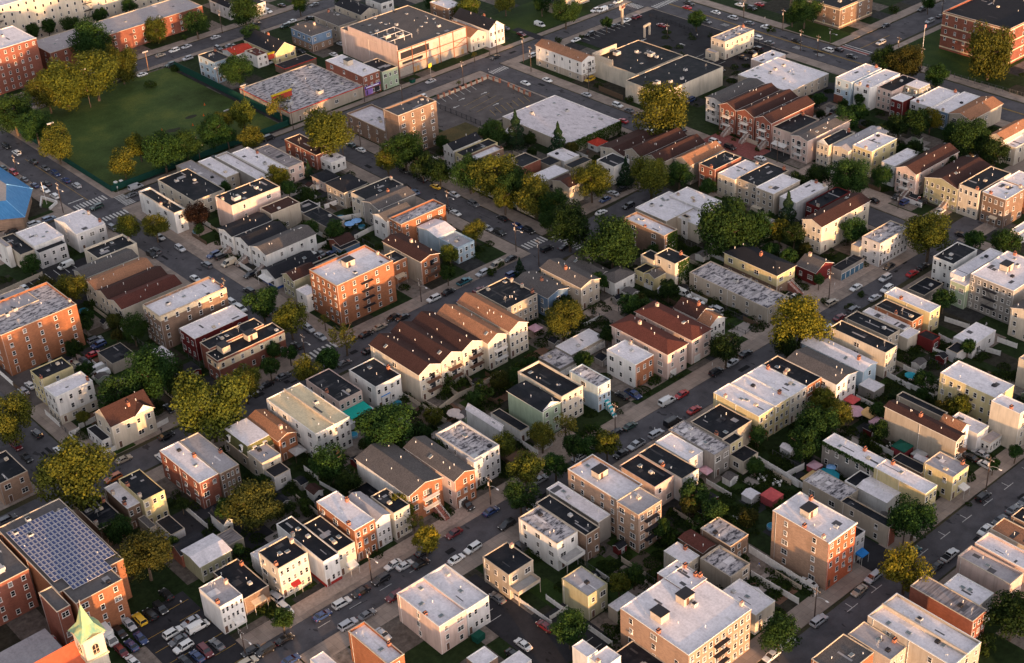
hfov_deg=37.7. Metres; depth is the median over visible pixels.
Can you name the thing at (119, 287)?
townhouse
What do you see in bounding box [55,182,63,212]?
street lamp
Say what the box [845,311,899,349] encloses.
row house
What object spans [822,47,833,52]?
parked car
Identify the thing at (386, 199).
house
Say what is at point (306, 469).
fence
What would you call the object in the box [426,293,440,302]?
parked car
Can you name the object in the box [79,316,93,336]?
tree
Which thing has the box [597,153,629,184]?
house
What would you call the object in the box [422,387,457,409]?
fence
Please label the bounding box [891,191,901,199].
parked car
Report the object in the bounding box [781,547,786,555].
window
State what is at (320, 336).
parked car
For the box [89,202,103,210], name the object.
parked car
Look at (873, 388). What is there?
shed
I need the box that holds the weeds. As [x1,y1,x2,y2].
[439,122,713,303]
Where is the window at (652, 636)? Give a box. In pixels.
[650,632,656,641]
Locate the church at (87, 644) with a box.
[34,602,110,662]
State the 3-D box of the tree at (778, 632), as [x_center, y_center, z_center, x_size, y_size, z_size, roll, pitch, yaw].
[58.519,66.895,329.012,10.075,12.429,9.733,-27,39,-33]
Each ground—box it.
[0,0,1023,662]
[166,115,196,132]
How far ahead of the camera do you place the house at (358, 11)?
674.28 m
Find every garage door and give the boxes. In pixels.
[566,366,570,374]
[670,368,675,377]
[694,353,699,362]
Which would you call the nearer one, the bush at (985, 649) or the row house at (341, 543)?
the bush at (985, 649)
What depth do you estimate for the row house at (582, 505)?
368.29 m
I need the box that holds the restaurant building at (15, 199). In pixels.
[0,167,32,230]
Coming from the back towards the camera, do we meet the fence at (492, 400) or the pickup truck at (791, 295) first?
the pickup truck at (791, 295)
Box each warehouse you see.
[340,5,467,76]
[502,95,621,151]
[544,0,589,12]
[689,261,788,322]
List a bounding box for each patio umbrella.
[344,221,354,227]
[351,218,361,224]
[447,408,460,418]
[455,413,463,420]
[821,468,838,478]
[826,464,835,469]
[849,405,862,416]
[905,372,914,379]
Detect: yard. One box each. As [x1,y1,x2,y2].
[0,0,291,98]
[0,196,52,231]
[0,197,850,662]
[0,245,260,435]
[33,0,614,191]
[202,163,506,330]
[333,288,1023,662]
[346,78,635,221]
[519,41,1009,214]
[708,0,922,32]
[922,61,1023,95]
[978,609,1023,662]
[984,213,1023,255]
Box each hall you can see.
[0,628,61,662]
[790,0,872,29]
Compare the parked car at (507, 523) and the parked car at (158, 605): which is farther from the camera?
the parked car at (507, 523)
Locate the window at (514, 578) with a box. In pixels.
[512,574,517,582]
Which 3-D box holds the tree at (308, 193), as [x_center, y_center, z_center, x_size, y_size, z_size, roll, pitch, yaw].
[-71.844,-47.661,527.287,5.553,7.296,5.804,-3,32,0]
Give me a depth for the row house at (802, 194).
501.13 m
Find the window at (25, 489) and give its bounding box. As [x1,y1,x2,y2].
[22,486,29,493]
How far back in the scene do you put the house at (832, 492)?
372.72 m
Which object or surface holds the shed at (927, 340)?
on the pavement at (334, 644)
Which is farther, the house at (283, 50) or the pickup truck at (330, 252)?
the house at (283, 50)
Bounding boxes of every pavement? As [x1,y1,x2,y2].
[0,161,73,236]
[0,226,302,457]
[0,481,39,510]
[1,0,630,197]
[11,0,318,96]
[71,192,922,648]
[122,146,530,345]
[300,270,1023,662]
[342,71,646,234]
[500,7,1023,220]
[689,0,940,45]
[893,24,1023,102]
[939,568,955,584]
[957,223,1023,256]
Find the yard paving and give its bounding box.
[72,110,999,604]
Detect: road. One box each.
[0,0,1023,492]
[0,187,1023,662]
[7,0,965,228]
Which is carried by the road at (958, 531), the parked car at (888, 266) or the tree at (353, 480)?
the parked car at (888, 266)
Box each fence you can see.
[0,272,42,293]
[0,371,12,384]
[12,382,30,400]
[14,119,288,191]
[37,61,165,107]
[45,410,60,426]
[69,416,95,435]
[93,306,105,317]
[102,417,168,454]
[174,61,289,124]
[185,508,207,528]
[192,233,206,244]
[238,261,256,276]
[296,494,317,515]
[303,465,318,480]
[317,241,326,248]
[319,480,338,491]
[324,200,336,208]
[338,212,360,219]
[354,225,373,238]
[408,395,422,406]
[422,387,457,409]
[423,404,446,422]
[440,105,480,125]
[458,377,490,397]
[484,395,497,404]
[500,456,510,464]
[513,594,551,623]
[517,207,534,217]
[522,440,537,455]
[546,594,562,608]
[549,605,567,619]
[575,150,587,157]
[584,316,598,325]
[588,625,612,645]
[596,569,611,582]
[599,86,622,99]
[621,556,645,575]
[634,279,651,289]
[661,298,676,305]
[662,17,691,30]
[673,508,697,524]
[691,291,706,302]
[706,478,731,496]
[710,254,723,261]
[730,323,755,333]
[743,315,757,324]
[747,138,757,145]
[749,545,817,594]
[751,570,798,603]
[758,456,802,488]
[761,460,799,486]
[773,470,790,485]
[775,570,801,589]
[787,462,804,474]
[856,394,872,405]
[861,183,879,191]
[871,440,893,455]
[887,371,910,389]
[896,360,904,367]
[903,365,925,378]
[904,196,921,207]
[907,382,933,397]
[939,334,952,343]
[944,317,969,327]
[954,73,1022,96]
[985,347,1000,355]
[997,337,1017,348]
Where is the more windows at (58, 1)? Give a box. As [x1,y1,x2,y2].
[1,0,89,25]
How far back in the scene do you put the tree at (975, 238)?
472.13 m
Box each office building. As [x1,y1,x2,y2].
[347,104,386,146]
[383,94,438,150]
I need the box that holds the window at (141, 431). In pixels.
[138,428,144,434]
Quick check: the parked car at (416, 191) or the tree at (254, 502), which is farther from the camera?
the parked car at (416, 191)
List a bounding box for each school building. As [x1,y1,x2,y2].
[0,498,131,645]
[939,0,1023,63]
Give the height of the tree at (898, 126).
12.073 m
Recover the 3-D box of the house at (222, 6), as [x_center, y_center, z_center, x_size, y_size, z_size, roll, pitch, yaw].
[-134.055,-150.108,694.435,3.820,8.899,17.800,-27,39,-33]
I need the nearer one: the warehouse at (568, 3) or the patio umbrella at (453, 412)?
the patio umbrella at (453, 412)
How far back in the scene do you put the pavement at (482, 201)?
528.78 m
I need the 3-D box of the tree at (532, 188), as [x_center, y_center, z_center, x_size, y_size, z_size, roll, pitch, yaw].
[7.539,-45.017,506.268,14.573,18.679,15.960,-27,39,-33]
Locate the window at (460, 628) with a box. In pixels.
[458,624,464,632]
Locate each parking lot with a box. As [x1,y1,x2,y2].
[0,76,545,406]
[17,9,891,662]
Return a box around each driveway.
[170,165,911,615]
[703,132,769,159]
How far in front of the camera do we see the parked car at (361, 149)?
562.47 m
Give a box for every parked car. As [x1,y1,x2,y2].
[0,513,17,525]
[1,142,10,149]
[3,228,17,234]
[9,168,18,175]
[9,440,22,451]
[12,149,20,155]
[17,386,29,394]
[20,177,28,182]
[20,452,33,462]
[24,381,34,389]
[27,220,41,226]
[28,159,37,165]
[30,182,39,188]
[30,428,43,438]
[40,165,49,170]
[40,185,50,193]
[41,215,55,222]
[42,181,51,186]
[49,193,58,199]
[51,169,60,176]
[61,177,70,183]
[71,360,80,366]
[72,182,81,188]
[78,356,90,362]
[85,350,99,358]
[87,335,103,344]
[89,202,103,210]
[90,338,106,349]
[104,471,122,483]
[107,223,116,231]
[112,625,127,638]
[113,643,129,657]
[114,454,132,464]
[121,617,136,631]
[123,638,139,652]
[125,192,137,198]
[125,654,139,662]
[132,612,147,626]
[133,631,148,645]
[137,72,147,76]
[142,608,158,621]
[146,249,157,258]
[150,247,161,254]
[152,599,168,615]
[154,452,161,463]
[155,53,165,57]
[155,233,165,240]
[157,431,174,440]
[158,588,174,601]
[162,403,174,413]
[162,625,183,640]
[165,61,173,67]
[168,633,188,647]
[169,47,179,52]
[172,637,194,654]
[174,243,185,252]
[177,654,192,662]
[180,614,200,628]
[181,44,191,48]
[182,54,192,60]
[188,649,205,662]
[189,274,199,281]
[197,641,214,658]
[201,261,212,268]
[206,249,219,258]
[208,638,225,651]
[210,35,220,39]
[214,44,222,50]
[214,252,227,260]
[224,43,234,47]
[228,297,237,305]
[234,303,247,311]
[237,655,258,662]
[241,643,260,657]
[243,269,257,278]
[243,287,255,294]
[255,640,276,657]
[259,380,273,389]
[270,590,283,603]
[274,372,290,380]
[274,632,294,646]
[276,599,293,613]
[279,22,289,28]
[280,653,300,662]
[288,19,296,23]
[291,341,302,349]
[296,48,304,53]
[302,322,315,332]
[303,16,313,20]
[309,2,319,6]
[312,608,332,622]
[314,332,326,340]
[315,250,325,256]
[329,52,338,56]
[331,596,351,610]
[337,359,351,367]
[337,617,358,631]
[346,142,356,147]
[351,585,370,598]
[356,147,365,152]
[357,608,376,621]
[358,330,373,338]
[361,347,370,354]
[371,571,390,586]
[372,323,387,331]
[375,627,391,640]
[383,558,402,570]
[385,313,399,321]
[385,587,401,602]
[395,313,409,321]
[395,559,413,571]
[397,167,408,173]
[411,189,420,195]
[411,557,430,569]
[414,548,430,558]
[416,177,426,182]
[425,78,435,83]
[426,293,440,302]
[430,184,440,189]
[441,288,455,295]
[445,527,462,539]
[447,553,465,565]
[449,191,459,197]
[449,209,461,216]
[461,499,474,510]
[463,540,482,554]
[467,199,479,207]
[472,286,483,292]
[475,267,487,277]
[482,505,499,517]
[485,224,492,231]
[489,591,506,604]
[490,54,500,59]
[493,227,505,236]
[496,215,508,221]
[497,517,515,530]
[504,255,516,262]
[504,647,516,656]
[505,270,518,277]
[511,222,522,229]
[513,637,532,651]
[514,540,528,553]
[516,31,525,35]
[520,80,530,85]
[522,225,534,233]
[528,52,535,57]
[533,474,548,484]
[535,619,551,632]
[539,245,553,252]
[542,77,552,82]
[558,244,568,250]
[570,454,586,461]
[571,37,580,42]
[581,92,591,97]
[584,75,595,81]
[585,30,595,36]
[590,6,598,12]
[595,209,606,215]
[598,196,610,202]
[607,190,619,196]
[609,427,623,434]
[610,23,619,27]
[612,101,623,108]
[612,448,629,459]
[614,391,630,400]
[618,118,628,123]
[622,201,634,209]
[622,421,637,431]
[623,18,631,22]
[624,108,634,113]
[632,14,641,19]
[647,428,664,439]
[656,23,665,27]
[674,389,689,399]
[678,284,691,290]
[682,5,691,9]
[686,96,695,102]
[686,405,701,414]
[692,297,704,303]
[708,137,720,143]
[708,367,723,376]
[709,304,723,312]
[711,10,720,14]
[724,142,736,150]
[724,358,738,367]
[728,15,737,19]
[737,55,748,59]
[738,349,752,358]
[744,21,754,25]
[746,50,756,53]
[747,4,756,10]
[752,45,762,51]
[754,2,763,6]
[754,34,762,40]
[754,155,766,161]
[762,648,780,662]
[764,40,774,44]
[791,38,801,43]
[802,577,818,586]
[809,613,828,627]
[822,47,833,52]
[824,298,838,307]
[832,313,846,321]
[834,47,843,51]
[846,53,857,58]
[846,305,860,313]
[849,283,862,291]
[850,583,867,597]
[863,569,882,584]
[868,197,879,203]
[868,294,881,301]
[876,39,885,45]
[878,272,891,282]
[880,283,893,292]
[881,23,890,27]
[882,262,895,270]
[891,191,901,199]
[899,198,909,205]
[905,270,918,277]
[910,545,921,552]
[915,197,927,205]
[916,263,928,270]
[917,6,926,11]
[925,17,934,23]
[929,560,943,572]
[935,208,945,214]
[954,231,965,238]
[962,452,978,462]
[971,449,989,458]
[974,491,991,502]
[977,459,993,470]
[977,523,991,535]
[991,513,1007,524]
[1005,504,1021,515]
[1016,496,1023,506]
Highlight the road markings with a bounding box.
[25,0,1023,662]
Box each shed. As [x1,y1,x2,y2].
[63,356,72,363]
[94,371,108,384]
[99,318,107,328]
[170,531,203,566]
[188,365,201,377]
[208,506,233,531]
[217,527,244,555]
[274,494,289,503]
[293,475,307,490]
[304,483,323,500]
[305,182,315,190]
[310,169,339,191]
[313,496,324,507]
[328,232,355,246]
[332,240,359,252]
[349,455,357,468]
[350,419,354,429]
[438,422,451,431]
[460,409,466,423]
[471,378,483,386]
[547,148,578,168]
[547,337,559,347]
[564,156,591,173]
[591,570,600,578]
[594,353,606,366]
[612,294,620,304]
[612,540,626,554]
[621,286,638,299]
[693,505,704,517]
[695,250,709,261]
[702,491,718,501]
[722,471,738,486]
[741,487,760,505]
[780,442,795,456]
[826,104,835,111]
[858,378,883,399]
[863,424,872,436]
[880,511,888,516]
[909,193,920,200]
[911,357,926,369]
[912,135,922,142]
[913,453,928,463]
[917,330,940,352]
[935,352,947,364]
[946,342,966,361]
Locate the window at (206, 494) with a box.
[203,491,209,497]
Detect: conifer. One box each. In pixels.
[304,160,313,179]
[503,109,527,150]
[513,257,525,277]
[546,121,565,156]
[615,156,635,189]
[777,191,799,233]
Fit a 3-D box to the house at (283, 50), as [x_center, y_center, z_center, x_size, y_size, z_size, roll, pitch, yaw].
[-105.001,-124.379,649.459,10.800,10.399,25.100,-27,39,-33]
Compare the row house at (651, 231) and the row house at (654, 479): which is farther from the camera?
the row house at (651, 231)
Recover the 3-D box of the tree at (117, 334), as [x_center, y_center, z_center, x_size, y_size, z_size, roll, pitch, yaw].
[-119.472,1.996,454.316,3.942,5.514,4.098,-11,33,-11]
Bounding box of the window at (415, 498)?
[412,495,418,502]
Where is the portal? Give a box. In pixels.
[643,23,650,37]
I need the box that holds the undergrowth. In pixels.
[0,30,1023,651]
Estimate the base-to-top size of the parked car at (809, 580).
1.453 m
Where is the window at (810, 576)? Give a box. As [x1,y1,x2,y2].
[808,573,814,580]
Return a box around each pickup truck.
[326,250,335,255]
[456,277,472,285]
[615,185,628,193]
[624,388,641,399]
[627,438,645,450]
[683,1,694,5]
[760,24,772,29]
[786,292,801,300]
[940,547,959,562]
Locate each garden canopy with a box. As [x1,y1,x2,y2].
[288,444,307,462]
[528,323,542,332]
[699,465,712,477]
[760,487,783,509]
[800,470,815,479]
[806,460,822,471]
[843,394,860,404]
[858,407,875,419]
[868,416,883,423]
[891,439,913,455]
[910,449,927,458]
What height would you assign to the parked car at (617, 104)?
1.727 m
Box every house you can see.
[0,237,15,267]
[0,450,32,504]
[1,233,69,268]
[16,222,64,248]
[30,357,74,405]
[44,371,98,424]
[54,208,107,252]
[73,492,125,546]
[84,234,139,263]
[87,389,157,449]
[104,481,142,529]
[118,469,169,537]
[138,187,188,233]
[157,168,224,212]
[159,441,222,508]
[176,160,230,188]
[179,305,247,360]
[179,432,241,497]
[198,48,228,82]
[198,157,240,188]
[199,576,247,633]
[209,0,235,19]
[213,558,270,614]
[215,151,270,184]
[215,177,280,225]
[222,43,268,67]
[222,418,291,490]
[232,147,289,188]
[243,29,295,63]
[247,409,297,461]
[250,516,341,586]
[251,0,266,17]
[253,144,304,181]
[258,250,318,288]
[258,536,311,598]
[282,262,314,299]
[284,133,346,172]
[290,20,332,51]
[296,284,314,311]
[303,515,359,575]
[306,368,372,418]
[310,651,335,662]
[313,254,337,265]
[314,9,356,40]
[316,491,377,561]
[324,173,367,208]
[334,0,377,21]
[348,491,392,548]
[348,621,404,662]
[349,357,402,407]
[351,176,402,217]
[362,185,415,225]
[365,0,393,14]
[370,488,411,539]
[371,202,411,239]
[382,233,440,284]
[385,250,408,286]
[389,199,446,240]
[396,577,467,653]
[417,219,455,251]
[424,563,490,635]
[438,230,474,263]
[443,132,481,166]
[450,20,485,51]
[452,8,504,47]
[455,138,497,161]
[459,144,503,169]
[465,403,503,439]
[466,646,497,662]
[482,542,540,605]
[491,408,529,442]
[507,380,561,432]
[508,152,560,176]
[513,270,568,315]
[518,505,585,573]
[535,39,595,81]
[536,494,599,560]
[539,258,600,309]
[546,481,610,542]
[552,173,583,202]
[562,566,635,623]
[566,254,609,288]
[569,364,616,417]
[572,639,597,662]
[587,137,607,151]
[589,646,620,662]
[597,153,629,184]
[600,265,635,294]
[607,340,653,387]
[610,314,688,378]
[619,454,673,505]
[624,211,677,250]
[634,263,654,286]
[634,300,711,364]
[635,191,694,238]
[638,443,698,500]
[641,247,689,290]
[655,432,702,474]
[664,542,699,571]
[668,420,757,478]
[669,187,721,243]
[673,297,725,339]
[678,529,715,564]
[690,404,751,458]
[698,151,740,192]
[700,517,748,556]
[700,545,749,589]
[705,24,753,60]
[713,383,774,442]
[717,159,760,200]
[722,578,774,634]
[723,243,803,293]
[731,374,789,433]
[736,162,788,205]
[746,364,806,424]
[755,173,799,214]
[763,355,821,408]
[770,112,818,155]
[779,179,827,221]
[786,347,857,407]
[796,251,833,284]
[801,335,877,387]
[802,469,900,513]
[805,186,850,216]
[811,633,873,662]
[816,128,854,166]
[821,433,884,477]
[829,320,897,377]
[832,126,887,167]
[833,63,881,105]
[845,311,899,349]
[848,621,905,662]
[850,220,908,266]
[852,132,896,177]
[853,69,899,109]
[853,526,868,565]
[862,307,919,351]
[873,459,936,512]
[875,299,922,332]
[876,74,917,111]
[881,148,917,186]
[884,287,939,331]
[884,399,966,460]
[889,86,958,118]
[892,451,969,500]
[896,391,947,420]
[902,80,930,98]
[909,575,986,638]
[931,91,979,129]
[931,242,977,289]
[939,412,1001,453]
[944,573,993,622]
[948,96,1003,127]
[948,248,1002,289]
[949,278,969,308]
[955,545,1023,607]
[956,166,1010,219]
[974,532,1023,597]
[979,180,1023,227]
[990,518,1023,549]
[991,119,1023,162]
[1003,134,1023,165]
[1003,170,1023,213]
[1007,299,1023,340]
[1011,222,1023,242]
[1011,507,1023,526]
[1015,355,1023,388]
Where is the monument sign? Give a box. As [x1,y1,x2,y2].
[39,183,57,209]
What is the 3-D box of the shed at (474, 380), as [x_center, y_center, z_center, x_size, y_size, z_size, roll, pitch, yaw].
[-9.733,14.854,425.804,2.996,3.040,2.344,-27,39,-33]
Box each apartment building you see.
[0,0,165,39]
[0,25,42,94]
[0,282,85,375]
[37,0,203,70]
[142,276,228,348]
[266,383,352,456]
[309,245,396,326]
[430,0,457,20]
[435,420,500,487]
[476,277,537,321]
[518,360,583,423]
[568,454,661,552]
[620,565,751,662]
[657,560,706,589]
[770,491,857,590]
[801,192,870,253]
[867,593,981,662]
[937,360,1023,447]
[966,251,1023,324]
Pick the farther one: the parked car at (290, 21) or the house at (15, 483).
the parked car at (290, 21)
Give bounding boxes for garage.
[97,342,135,373]
[153,346,175,363]
[155,515,185,538]
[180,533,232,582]
[267,51,316,72]
[300,200,319,214]
[302,206,344,233]
[349,482,378,498]
[501,650,531,662]
[531,165,568,190]
[538,348,576,374]
[555,328,604,356]
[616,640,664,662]
[760,217,774,240]
[831,254,863,280]
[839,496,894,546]
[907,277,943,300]
[953,322,995,358]
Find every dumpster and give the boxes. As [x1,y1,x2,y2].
[409,78,415,82]
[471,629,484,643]
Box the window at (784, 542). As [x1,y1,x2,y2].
[781,538,787,546]
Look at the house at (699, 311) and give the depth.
440.69 m
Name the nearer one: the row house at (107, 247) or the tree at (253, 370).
the tree at (253, 370)
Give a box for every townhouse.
[73,248,138,290]
[84,257,152,309]
[96,266,167,313]
[108,274,181,320]
[217,196,301,254]
[235,221,287,266]
[250,224,317,275]
[354,442,449,520]
[369,333,442,401]
[390,321,463,386]
[403,435,476,508]
[412,311,484,377]
[436,304,508,370]
[456,292,528,358]
[599,129,655,157]
[625,127,686,170]
[643,134,705,173]
[673,141,724,184]
[706,78,764,124]
[718,83,779,136]
[736,89,797,143]
[755,95,814,150]
[790,114,851,163]
[894,143,959,199]
[923,156,993,211]
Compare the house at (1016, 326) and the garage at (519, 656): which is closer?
the garage at (519, 656)
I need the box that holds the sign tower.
[619,3,624,24]
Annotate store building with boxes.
[592,40,682,87]
[625,55,722,107]
[738,57,828,96]
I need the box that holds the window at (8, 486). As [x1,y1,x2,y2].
[4,483,11,490]
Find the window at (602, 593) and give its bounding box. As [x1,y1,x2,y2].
[600,589,605,597]
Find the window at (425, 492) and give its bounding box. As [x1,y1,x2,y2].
[423,488,428,496]
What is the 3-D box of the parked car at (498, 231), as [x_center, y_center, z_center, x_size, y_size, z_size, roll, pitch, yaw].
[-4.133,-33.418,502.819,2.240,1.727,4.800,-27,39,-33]
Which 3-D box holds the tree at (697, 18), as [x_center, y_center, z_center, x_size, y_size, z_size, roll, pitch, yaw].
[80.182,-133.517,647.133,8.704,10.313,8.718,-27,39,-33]
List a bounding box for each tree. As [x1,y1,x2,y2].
[0,91,35,135]
[0,389,34,445]
[12,108,53,146]
[19,253,41,275]
[22,69,63,113]
[25,22,39,36]
[28,274,56,288]
[31,434,118,511]
[37,120,72,164]
[38,57,89,111]
[40,18,55,35]
[53,274,88,304]
[58,15,80,30]
[64,338,84,359]
[65,47,120,100]
[66,16,114,59]
[75,360,94,375]
[75,410,90,426]
[79,307,94,318]
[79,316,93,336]
[92,7,107,20]
[95,372,141,407]
[97,512,133,545]
[104,42,137,83]
[105,313,122,329]
[106,146,136,179]
[110,328,122,342]
[112,214,140,238]
[113,527,174,583]
[119,311,149,346]
[121,0,138,11]
[121,341,181,401]
[123,131,147,161]
[140,212,170,242]
[141,128,187,173]
[144,16,167,43]
[163,369,193,396]
[166,535,178,549]
[169,368,251,442]
[171,128,204,160]
[173,496,189,514]
[181,200,209,226]
[182,9,211,38]
[193,223,204,237]
[194,112,227,149]
[213,111,233,127]
[214,496,240,519]
[217,52,254,87]
[217,125,237,149]
[219,180,230,191]
[220,477,284,532]
[228,0,264,25]
[228,98,255,128]
[231,363,262,380]
[231,369,260,403]
[232,543,244,557]
[236,124,265,148]
[239,22,258,38]
[240,285,278,322]
[255,473,270,484]
[260,356,280,380]
[265,164,290,185]
[265,340,280,357]
[266,95,290,121]
[271,298,308,339]
[271,606,294,633]
[272,500,290,520]
[280,180,297,196]
[280,345,298,365]
[291,0,309,15]
[291,353,323,380]
[300,187,314,200]
[302,105,357,156]
[303,218,318,232]
[308,440,347,483]
[315,346,339,370]
[318,314,329,330]
[324,218,344,237]
[327,322,356,355]
[334,465,362,491]
[336,249,346,255]
[353,401,416,449]
[374,145,399,174]
[379,130,424,170]
[390,492,415,516]
[405,513,424,532]
[408,150,432,180]
[408,421,432,440]
[411,524,440,556]
[423,0,435,8]
[423,405,443,425]
[424,157,450,189]
[432,438,446,449]
[435,134,449,149]
[439,243,459,262]
[439,265,455,285]
[449,152,480,193]
[451,0,480,16]
[461,218,487,246]
[465,389,481,404]
[466,152,517,197]
[478,118,505,141]
[489,369,508,390]
[491,183,519,214]
[491,430,516,461]
[494,0,515,16]
[495,165,532,206]
[501,477,541,515]
[502,132,508,143]
[505,449,545,485]
[508,367,523,384]
[514,172,559,219]
[522,356,538,367]
[523,131,536,146]
[526,146,536,155]
[526,421,555,453]
[532,0,552,16]
[535,187,567,212]
[538,210,553,233]
[542,452,571,482]
[544,298,584,340]
[545,197,591,251]
[547,606,590,648]
[551,0,582,28]
[552,299,568,311]
[553,412,578,436]
[560,294,575,303]
[562,434,586,462]
[565,141,578,152]
[571,160,614,202]
[572,350,594,366]
[575,213,638,268]
[575,434,599,455]
[592,271,607,285]
[594,429,622,461]
[597,325,612,347]
[600,16,612,32]
[600,275,609,292]
[609,572,631,597]
[617,292,641,314]
[620,562,645,589]
[629,154,670,198]
[632,80,689,134]
[634,293,645,298]
[639,297,651,306]
[643,243,660,252]
[651,516,670,540]
[657,278,680,302]
[666,161,695,190]
[679,477,711,505]
[679,494,700,516]
[687,9,706,31]
[693,194,758,257]
[699,177,717,194]
[701,497,728,521]
[707,331,742,367]
[736,507,758,527]
[745,210,773,246]
[745,455,764,476]
[749,424,768,447]
[757,611,802,652]
[761,242,779,253]
[766,211,775,218]
[767,242,778,253]
[768,294,835,349]
[769,218,790,243]
[771,330,799,358]
[773,498,787,507]
[780,221,806,249]
[780,246,799,262]
[784,6,799,26]
[786,425,820,463]
[789,0,823,28]
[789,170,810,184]
[794,401,840,440]
[799,242,812,253]
[805,163,831,183]
[808,386,838,409]
[813,92,827,107]
[813,273,824,289]
[815,110,826,118]
[825,158,870,192]
[826,399,853,432]
[829,104,858,130]
[837,98,848,107]
[840,215,868,243]
[849,102,869,125]
[854,93,864,102]
[868,43,900,69]
[868,418,889,440]
[869,402,884,416]
[870,164,894,190]
[876,124,888,134]
[877,541,935,594]
[884,113,908,140]
[885,44,924,76]
[886,393,896,402]
[886,493,937,540]
[896,143,904,151]
[901,209,954,261]
[902,107,932,137]
[903,140,923,151]
[913,368,935,387]
[915,387,930,400]
[921,0,935,14]
[923,106,943,134]
[924,62,949,87]
[932,288,957,313]
[934,395,954,415]
[941,120,963,142]
[944,155,956,165]
[947,394,971,415]
[949,116,991,155]
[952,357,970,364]
[959,338,975,357]
[963,230,987,248]
[964,19,1015,79]
[978,136,1011,165]
[981,589,1023,641]
[987,458,1000,475]
[989,227,1022,252]
[1008,444,1023,463]
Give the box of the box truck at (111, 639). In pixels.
[101,621,118,646]
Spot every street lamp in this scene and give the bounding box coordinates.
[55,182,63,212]
[238,629,250,652]
[300,334,309,354]
[365,548,377,580]
[417,278,426,301]
[445,190,453,213]
[486,476,498,504]
[513,222,522,251]
[812,587,828,616]
[985,457,1001,490]
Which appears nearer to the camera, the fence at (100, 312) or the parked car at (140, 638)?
the parked car at (140, 638)
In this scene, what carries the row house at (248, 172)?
on the pavement at (234, 273)
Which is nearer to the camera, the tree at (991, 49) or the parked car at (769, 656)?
the parked car at (769, 656)
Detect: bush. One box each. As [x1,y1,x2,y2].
[83,299,95,309]
[143,80,156,88]
[170,65,178,71]
[232,553,240,559]
[287,497,310,515]
[440,373,466,393]
[470,378,493,407]
[486,267,496,275]
[491,374,513,391]
[497,259,504,268]
[507,360,523,375]
[555,36,562,42]
[576,422,601,438]
[588,304,596,311]
[625,95,633,102]
[661,526,682,547]
[683,512,710,533]
[722,515,739,527]
[766,26,775,31]
[777,582,789,592]
[820,297,828,303]
[844,303,853,308]
[857,290,864,297]
[864,435,881,450]
[889,4,898,13]
[977,632,997,656]
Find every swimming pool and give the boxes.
[351,431,357,438]
[358,224,364,228]
[767,522,771,530]
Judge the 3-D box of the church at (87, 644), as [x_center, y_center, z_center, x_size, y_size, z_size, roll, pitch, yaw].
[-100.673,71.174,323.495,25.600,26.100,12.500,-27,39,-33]
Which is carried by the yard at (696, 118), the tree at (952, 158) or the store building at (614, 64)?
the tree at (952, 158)
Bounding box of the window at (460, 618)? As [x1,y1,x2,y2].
[456,615,463,623]
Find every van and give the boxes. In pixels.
[57,258,74,269]
[90,361,105,374]
[92,367,110,379]
[128,182,143,190]
[186,618,209,634]
[221,256,236,267]
[262,133,274,141]
[489,258,504,268]
[534,20,544,27]
[597,5,607,12]
[658,394,675,407]
[663,415,681,427]
[678,286,691,296]
[750,204,765,213]
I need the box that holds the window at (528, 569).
[525,566,530,574]
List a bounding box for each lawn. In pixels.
[18,67,277,184]
[109,1,1023,608]
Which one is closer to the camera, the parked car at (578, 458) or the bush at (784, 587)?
the bush at (784, 587)
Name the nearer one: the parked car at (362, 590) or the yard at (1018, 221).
the parked car at (362, 590)
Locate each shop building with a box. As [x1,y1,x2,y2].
[199,318,286,381]
[239,63,363,123]
[325,54,381,96]
[364,58,398,89]
[751,50,785,67]
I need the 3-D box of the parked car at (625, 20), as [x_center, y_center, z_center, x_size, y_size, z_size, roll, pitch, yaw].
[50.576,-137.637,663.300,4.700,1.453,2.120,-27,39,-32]
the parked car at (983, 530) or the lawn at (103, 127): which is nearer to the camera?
the parked car at (983, 530)
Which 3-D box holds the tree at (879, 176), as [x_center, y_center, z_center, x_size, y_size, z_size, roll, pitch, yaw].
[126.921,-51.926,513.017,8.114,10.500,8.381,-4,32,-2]
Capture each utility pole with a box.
[535,239,540,265]
[612,402,617,427]
[828,271,833,298]
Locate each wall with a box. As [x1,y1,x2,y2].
[437,74,500,98]
[507,82,530,96]

